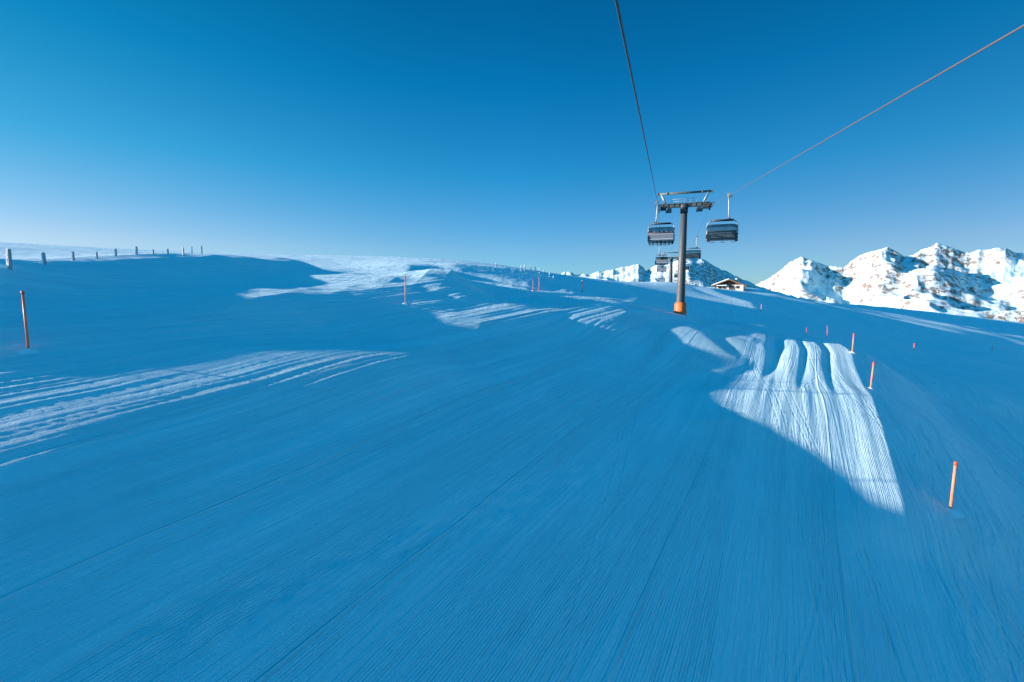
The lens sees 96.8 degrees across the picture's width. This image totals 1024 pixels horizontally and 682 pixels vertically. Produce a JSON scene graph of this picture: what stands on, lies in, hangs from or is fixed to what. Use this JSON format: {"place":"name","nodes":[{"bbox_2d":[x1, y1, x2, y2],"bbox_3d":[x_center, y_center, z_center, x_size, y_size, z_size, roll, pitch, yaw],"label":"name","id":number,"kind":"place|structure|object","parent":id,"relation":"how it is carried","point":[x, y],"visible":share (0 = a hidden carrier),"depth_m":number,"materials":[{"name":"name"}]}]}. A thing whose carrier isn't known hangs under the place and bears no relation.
{"place":"outdoors","nodes":[
{"label":"outdoors","id":0,"kind":"place"},
{"bbox_2d":[0,242,1023,681],"bbox_3d":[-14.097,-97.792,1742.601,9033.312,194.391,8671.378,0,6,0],"label":"snow ground","id":1,"kind":"structure","parent":0,"point":[214,466],"depth_m":12.87,"materials":[{"name":"white snow"}]},
{"bbox_2d":[5,249,12,269],"bbox_3d":[-24.045,-3.618,21.755,0.192,1.577,0.162,1,4,16],"label":"fence post","id":2,"kind":"object","parent":1,"relation":"on","point":[8,254],"visible":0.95,"depth_m":21.69,"materials":[{"name":"grey wood"}]},
{"bbox_2d":[18,291,37,354],"bbox_3d":[-15.860,-0.477,14.814,0.683,2.309,0.697,4,7,36],"label":"piste pole","id":3,"kind":"object","parent":1,"relation":"on","point":[27,350],"visible":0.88,"depth_m":14.79,"materials":[{"name":"red plastic"}]},
{"bbox_2d":[41,252,46,264],"bbox_3d":[-25.383,-4.186,24.689,0.156,1.255,0.131,-2,7,-6],"label":"fence post","id":4,"kind":"object","parent":1,"relation":"on","point":[43,256],"visible":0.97,"depth_m":24.62,"materials":[{"name":"grey wood"}]},
{"bbox_2d":[71,251,74,260],"bbox_3d":[-26.670,-4.865,27.650,0.154,1.151,0.124,2,7,1],"label":"fence post","id":5,"kind":"object","parent":1,"relation":"on","point":[72,256],"visible":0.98,"depth_m":27.58,"materials":[{"name":"grey wood"}]},
{"bbox_2d":[402,276,408,304],"bbox_3d":[-7.244,-3.269,30.805,0.758,2.225,0.699,1,6,0],"label":"piste pole","id":6,"kind":"object","parent":1,"relation":"on","point":[405,303],"visible":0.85,"depth_m":30.72,"materials":[{"name":"orange plastic"}]},
{"bbox_2d":[660,252,678,281],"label":"lift tower","id":7,"kind":"structure","parent":1,"relation":"on","point":[671,270],"depth_m":153.92,"materials":[{"name":"metal"}]},
{"bbox_2d":[656,189,714,314],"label":"lift tower","id":8,"kind":"structure","parent":1,"relation":"on","point":[680,306],"depth_m":65.62,"materials":[{"name":"metal"}]},
{"bbox_2d":[615,0,659,230],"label":"haul rope","id":9,"kind":"object","parent":8,"relation":"attached to","point":[623,33],"visible":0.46,"depth_m":8.53,"materials":[{"name":"metal"}]},
{"bbox_2d":[647,200,674,244],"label":"chairlift chair","id":10,"kind":"object","parent":9,"relation":"hanging from","point":[664,236],"visible":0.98,"depth_m":50.19,"materials":[{"name":"metal"}]},
{"bbox_2d":[655,245,667,264],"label":"chairlift chair","id":11,"kind":"object","parent":9,"relation":"hanging from","point":[661,261],"visible":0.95,"depth_m":102.40,"materials":[{"name":"metal"}]},
{"bbox_2d":[657,256,666,271],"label":"chairlift chair","id":12,"kind":"object","parent":9,"relation":"hanging from","point":[663,269],"visible":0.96,"depth_m":140.12,"materials":[{"name":"metal"}]},
{"bbox_2d":[674,25,1023,278],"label":"haul rope","id":13,"kind":"object","parent":8,"relation":"attached to","point":[1001,38],"visible":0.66,"depth_m":10.61,"materials":[{"name":"beige metal"}]},
{"bbox_2d":[686,235,700,258],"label":"chairlift chair","id":14,"kind":"object","parent":13,"relation":"hanging from","point":[689,255],"visible":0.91,"depth_m":89.69,"materials":[{"name":"metal"}]},
{"bbox_2d":[706,193,737,242],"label":"chairlift chair","id":15,"kind":"object","parent":13,"relation":"hanging from","point":[724,235],"visible":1,"depth_m":44.51,"materials":[{"name":"metal"}]},
{"bbox_2d":[711,278,747,290],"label":"mountain hut","id":16,"kind":"object","parent":1,"relation":"on","point":[731,284],"visible":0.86,"depth_m":172.49,"materials":[{"name":"paint"}]},
{"bbox_2d":[851,333,856,354],"bbox_3d":[25.096,0.325,33.530,0.717,1.771,0.752,5,8,42],"label":"piste pole","id":17,"kind":"object","parent":1,"relation":"on","point":[855,353],"visible":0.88,"depth_m":33.44,"materials":[{"name":"orange plastic"}]},
{"bbox_2d":[867,362,877,391],"bbox_3d":[19.749,2.070,24.957,0.706,1.855,0.723,-1,6,-12],"label":"piste pole","id":18,"kind":"object","parent":1,"relation":"on","point":[871,388],"visible":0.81,"depth_m":24.89,"materials":[{"name":"orange plastic"}]},
{"bbox_2d":[945,461,965,518],"bbox_3d":[14.042,4.797,14.472,0.741,1.971,0.669,-3,7,-23],"label":"piste pole","id":19,"kind":"object","parent":1,"relation":"on","point":[955,513],"visible":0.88,"depth_m":14.42,"materials":[{"name":"orange plastic"}]},
{"bbox_2d":[0,0,1023,284],"label":"sky","id":20,"kind":"structure","parent":0,"point":[501,132],"materials":[{"name":"blue"}]},
{"bbox_2d":[562,258,814,300],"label":"mountain","id":21,"kind":"structure","parent":0,"point":[699,272],"depth_m":445.13,"materials":[{"name":"white snow"}]},
{"bbox_2d":[756,243,1023,322],"bbox_3d":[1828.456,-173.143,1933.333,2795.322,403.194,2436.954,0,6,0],"label":"mountain","id":22,"kind":"structure","parent":0,"point":[946,279],"depth_m":1442.56,"materials":[{"name":"white snow"}]}
]}

